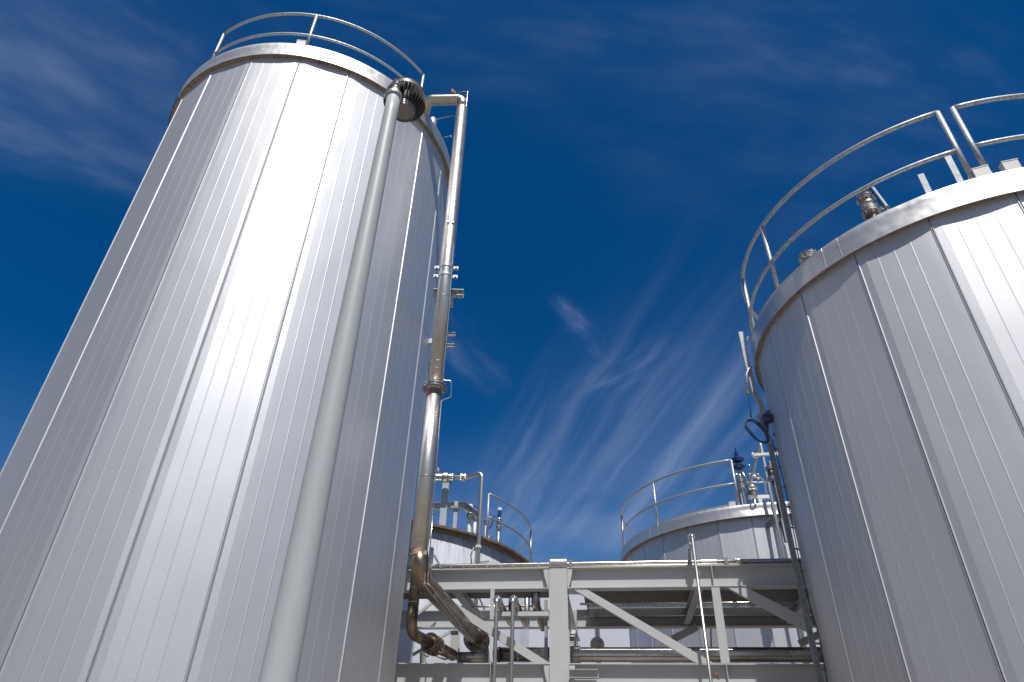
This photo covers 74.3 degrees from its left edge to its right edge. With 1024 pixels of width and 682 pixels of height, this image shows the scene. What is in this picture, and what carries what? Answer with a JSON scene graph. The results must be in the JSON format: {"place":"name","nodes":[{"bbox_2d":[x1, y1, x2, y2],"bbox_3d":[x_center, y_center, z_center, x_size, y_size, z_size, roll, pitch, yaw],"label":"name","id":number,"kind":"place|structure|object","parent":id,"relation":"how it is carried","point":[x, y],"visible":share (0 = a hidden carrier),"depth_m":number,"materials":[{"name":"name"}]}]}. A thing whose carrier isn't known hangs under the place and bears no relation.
{"place":"outdoors","nodes":[
{"label":"outdoors","id":0,"kind":"place"},
{"bbox_2d":[0,0,1023,561],"label":"sky","id":1,"kind":"structure","parent":0,"point":[624,160],"materials":[{"name":"blue"}]},
{"bbox_2d":[529,591,630,663],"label":"building","id":2,"kind":"structure","parent":0,"point":[615,637],"depth_m":29.01,"materials":[{"name":"metal"}]},
{"label":"ground","id":3,"kind":"structure","parent":0,"visible":0},
{"bbox_2d":[0,12,454,681],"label":"storage tank","id":4,"kind":"object","parent":3,"relation":"on","point":[152,474],"visible":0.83,"depth_m":9.22,"materials":[{"name":"metal"}]},
{"bbox_2d":[409,94,489,651],"bbox_3d":[-0.906,0.275,13.031,1.251,10.258,4.719,-9,-36,15],"label":"process pipe","id":5,"kind":"object","parent":4,"relation":"attached to","point":[434,388],"visible":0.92,"depth_m":10.39,"materials":[{"name":"silver metal"}]},
{"bbox_2d":[423,91,491,662],"bbox_3d":[-0.579,0.449,13.569,0.488,10.155,5.506,-5,-35,10],"label":"tracer tube","id":6,"kind":"object","parent":5,"relation":"attached to","point":[434,596],"visible":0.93,"depth_m":9.68,"materials":[{"name":"metal"}]},
{"bbox_2d":[258,77,425,681],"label":"pipe","id":7,"kind":"object","parent":3,"relation":"on","point":[404,99],"visible":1,"depth_m":4.37,"materials":[{"name":"metal"}]},
{"bbox_2d":[434,468,489,651],"bbox_3d":[-1.346,6.900,14.986,1.574,8.796,0.355,-5,-35,10],"label":"transfer pipe","id":8,"kind":"object","parent":3,"relation":"on","point":[445,477],"visible":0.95,"depth_m":16.83,"materials":[{"name":"silver metal"}]},
{"bbox_2d":[396,493,531,662],"bbox_3d":[-4.021,8.958,17.607,9.176,8.262,9.176,2,-35,0],"label":"storage tank","id":9,"kind":"object","parent":3,"relation":"on","point":[450,545],"visible":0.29,"depth_m":16.04,"materials":[{"name":"silver metal"}]},
{"bbox_2d":[439,482,450,525],"bbox_3d":[-1.738,4.304,17.244,0.240,1.626,0.200,2,-35,0],"label":"pipe support","id":10,"kind":"object","parent":9,"relation":"on","point":[444,504],"visible":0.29,"depth_m":17.27,"materials":[{"name":"metal"}]},
{"bbox_2d":[431,501,477,528],"bbox_3d":[-1.648,4.728,17.495,1.717,1.219,0.357,-5,-35,9],"label":"pipe stand","id":11,"kind":"object","parent":9,"relation":"on","point":[455,506],"visible":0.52,"depth_m":17.75,"materials":[{"name":"metal"}]},
{"bbox_2d":[466,512,473,531],"bbox_3d":[-1.078,4.781,17.095,0.200,0.904,0.200,2,-35,0],"label":"roof stub","id":12,"kind":"object","parent":9,"relation":"on","point":[469,515],"visible":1,"depth_m":17.20,"materials":[{"name":"white paint"}]},
{"bbox_2d":[472,514,477,533],"bbox_3d":[-0.953,4.866,17.199,0.153,0.889,0.153,2,-35,0],"label":"roof stub","id":13,"kind":"object","parent":9,"relation":"on","point":[474,519],"visible":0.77,"depth_m":17.31,"materials":[{"name":"white paint"}]},
{"bbox_2d":[496,517,501,542],"bbox_3d":[-0.362,5.264,17.981,0.170,1.148,0.170,2,-35,0],"label":"roof stub","id":14,"kind":"object","parent":9,"relation":"on","point":[498,527],"visible":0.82,"depth_m":18.09,"materials":[{"name":"silver metal"}]},
{"bbox_2d":[488,507,501,528],"bbox_3d":[-0.486,4.803,18.296,0.422,0.594,0.128,2,-35,0],"label":"transmitter","id":15,"kind":"object","parent":14,"relation":"attached to","point":[499,509],"visible":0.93,"depth_m":18.33,"materials":[{"name":"blue paint"}]},
{"bbox_2d":[492,595,510,681],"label":"drop pipe","id":16,"kind":"object","parent":3,"relation":"on","point":[498,602],"visible":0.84,"depth_m":10.30,"materials":[{"name":"silver metal"}]},
{"bbox_2d":[509,595,529,681],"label":"drop pipe","id":17,"kind":"object","parent":3,"relation":"on","point":[515,605],"visible":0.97,"depth_m":10.37,"materials":[{"name":"silver metal"}]},
{"bbox_2d":[394,547,827,681],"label":"pipe rack","id":18,"kind":"object","parent":3,"relation":"on","point":[766,587],"visible":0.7,"depth_m":10.71,"materials":[{"name":"grey metal"}]},
{"bbox_2d":[406,574,489,662],"bbox_3d":[-1.005,4.031,10.788,0.543,2.032,2.308,-12,-37,19],"label":"valved pipe","id":19,"kind":"object","parent":18,"relation":"attached to","point":[432,644],"visible":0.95,"depth_m":10.02,"materials":[{"name":"metal"}]},
{"bbox_2d":[461,605,531,607],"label":"slim pipe","id":20,"kind":"object","parent":18,"relation":"on","point":[486,606],"visible":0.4,"depth_m":12.40,"materials":[{"name":"metal"}]},
{"bbox_2d":[531,592,543,631],"bbox_3d":[0.477,4.596,11.749,0.161,0.780,0.536,-12,-37,18],"label":"insulated riser","id":21,"kind":"object","parent":18,"relation":"attached to","point":[535,602],"visible":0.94,"depth_m":11.60,"materials":[{"name":"silver metal"}]},
{"bbox_2d":[544,600,547,660],"bbox_3d":[0.563,4.848,11.152,0.050,1.089,0.080,-3,-35,7],"label":"strut","id":22,"kind":"object","parent":18,"relation":"attached to","point":[546,633],"visible":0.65,"depth_m":11.13,"materials":[{"name":"metal"}]},
{"bbox_2d":[590,615,603,646],"bbox_3d":[1.602,5.500,12.729,0.260,0.700,0.318,-5,-35,9],"label":"gate valve","id":23,"kind":"object","parent":18,"relation":"attached to","point":[597,641],"visible":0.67,"depth_m":12.52,"materials":[{"name":"metal"}]},
{"bbox_2d":[406,562,801,568],"bbox_3d":[1.359,3.660,10.988,11.600,0.034,0.036,-3,-35,7],"label":"conduit","id":24,"kind":"object","parent":18,"relation":"attached to","point":[550,566],"visible":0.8,"depth_m":10.97,"materials":[{"name":"silver metal"}]},
{"bbox_2d":[407,557,801,567],"bbox_3d":[1.365,3.629,11.044,11.600,0.162,0.148,-3,-35,7],"label":"top pipe","id":25,"kind":"object","parent":18,"relation":"on","point":[570,563],"visible":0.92,"depth_m":10.98,"materials":[{"name":"metal"}]},
{"bbox_2d":[492,646,822,662],"bbox_3d":[3.393,5.000,10.771,7.466,0.271,0.271,-3,-35,7],"label":"insulated pipe","id":26,"kind":"object","parent":18,"relation":"on","point":[578,654],"visible":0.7,"depth_m":10.80,"materials":[{"name":"metal"}]},
{"bbox_2d":[580,601,795,605],"bbox_3d":[4.195,4.661,12.043,5.950,0.057,0.057,-3,-35,7],"label":"slim pipe","id":27,"kind":"object","parent":18,"relation":"on","point":[778,602],"visible":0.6,"depth_m":12.19,"materials":[{"name":"metal"}]},
{"bbox_2d":[588,603,812,618],"bbox_3d":[4.388,4.952,12.449,5.900,0.100,0.850,-3,-35,7],"label":"cable tray","id":28,"kind":"object","parent":18,"relation":"on","point":[708,609],"visible":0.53,"depth_m":12.45,"materials":[{"name":"metal"}]},
{"bbox_2d":[582,614,811,616],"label":"slim pipe","id":29,"kind":"object","parent":28,"relation":"on","point":[683,615],"visible":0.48,"depth_m":12.71,"materials":[{"name":"metal"}]},
{"bbox_2d":[687,533,718,681],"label":"riser pipe","id":30,"kind":"object","parent":3,"relation":"on","point":[691,538],"visible":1,"depth_m":10.16,"materials":[{"name":"silver metal"}]},
{"bbox_2d":[620,459,823,663],"bbox_3d":[7.983,9.842,19.967,9.050,10.049,9.050,2,-35,0],"label":"storage tank","id":31,"kind":"object","parent":3,"relation":"on","point":[731,530],"visible":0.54,"depth_m":18.57,"materials":[{"name":"metal"}]},
{"bbox_2d":[737,485,742,504],"bbox_3d":[6.717,4.685,19.724,0.090,1.114,0.170,2,-35,0],"label":"channel post","id":32,"kind":"object","parent":31,"relation":"on","point":[740,496],"visible":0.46,"depth_m":19.83,"materials":[{"name":"metal"}]},
{"bbox_2d":[731,447,750,504],"bbox_3d":[6.813,4.183,19.939,0.513,2.290,0.420,-20,-40,28],"label":"control valve","id":33,"kind":"object","parent":31,"relation":"on","point":[737,459],"visible":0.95,"depth_m":20.05,"materials":[{"name":"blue metal"}]},
{"bbox_2d":[745,472,769,503],"bbox_3d":[7.193,4.534,19.717,0.630,1.477,0.330,2,-35,0],"label":"roof pipework","id":34,"kind":"object","parent":31,"relation":"on","point":[753,494],"visible":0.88,"depth_m":19.72,"materials":[{"name":"metal"}]},
{"bbox_2d":[746,443,806,663],"bbox_3d":[6.869,7.508,16.761,0.779,10.197,1.887,2,-35,0],"label":"vent pipe","id":35,"kind":"object","parent":3,"relation":"on","point":[772,520],"visible":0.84,"depth_m":18.05,"materials":[{"name":"metal"}]},
{"bbox_2d":[765,462,781,517],"bbox_3d":[6.603,3.730,16.994,0.240,1.480,0.240,2,-35,0],"label":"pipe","id":36,"kind":"object","parent":35,"relation":"attached to","point":[769,470],"visible":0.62,"depth_m":17.06,"materials":[{"name":"metal"}]},
{"bbox_2d":[741,93,1023,681],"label":"storage tank","id":37,"kind":"object","parent":3,"relation":"on","point":[887,348],"visible":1,"depth_m":7.82,"materials":[{"name":"metal"}]},
{"bbox_2d":[738,332,824,681],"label":"ladder","id":38,"kind":"object","parent":37,"relation":"attached to","point":[799,584],"visible":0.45,"depth_m":9.57,"materials":[{"name":"metal"}]},
{"bbox_2d":[744,366,769,443],"bbox_3d":[3.773,0.985,10.641,0.352,1.376,0.087,2,-35,0],"label":"coiled cable","id":39,"kind":"object","parent":38,"relation":"hanging from","point":[758,424],"visible":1,"depth_m":10.43,"materials":[{"name":"rubber"}]},
{"bbox_2d":[756,413,772,426],"bbox_3d":[3.934,1.212,10.462,0.218,0.239,0.182,2,-35,0],"label":"junction box","id":40,"kind":"object","parent":38,"relation":"attached to","point":[768,418],"visible":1,"depth_m":10.41,"materials":[{"name":"blue metal"}]},
{"bbox_2d":[772,439,827,681],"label":"wire","id":41,"kind":"object","parent":38,"relation":"attached to","point":[800,564],"visible":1,"depth_m":9.23,"materials":[{"name":"black rubber"}]},
{"bbox_2d":[798,248,816,263],"bbox_3d":[4.450,-1.127,10.046,0.290,0.456,0.290,2,-35,0],"label":"roof nozzle","id":42,"kind":"object","parent":37,"relation":"on","point":[803,256],"visible":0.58,"depth_m":10.06,"materials":[{"name":"metal"}]},
{"bbox_2d":[856,187,889,220],"bbox_3d":[5.128,-1.839,9.461,0.456,1.054,0.284,2,-35,0],"label":"lever valve","id":43,"kind":"object","parent":37,"relation":"on","point":[868,205],"visible":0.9,"depth_m":9.47,"materials":[{"name":"metal"}]},
{"bbox_2d":[918,173,931,193],"bbox_3d":[5.674,-1.963,9.171,0.075,0.816,0.075,-14,-38,22],"label":"angle upright","id":44,"kind":"object","parent":37,"relation":"on","point":[924,183],"visible":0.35,"depth_m":9.27,"materials":[{"name":"metal"}]},
{"bbox_2d":[944,155,963,182],"bbox_3d":[6.010,-2.155,9.086,0.075,1.051,0.075,-14,-38,22],"label":"angle upright","id":45,"kind":"object","parent":37,"relation":"on","point":[954,170],"visible":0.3,"depth_m":9.16,"materials":[{"name":"metal"}]}
]}

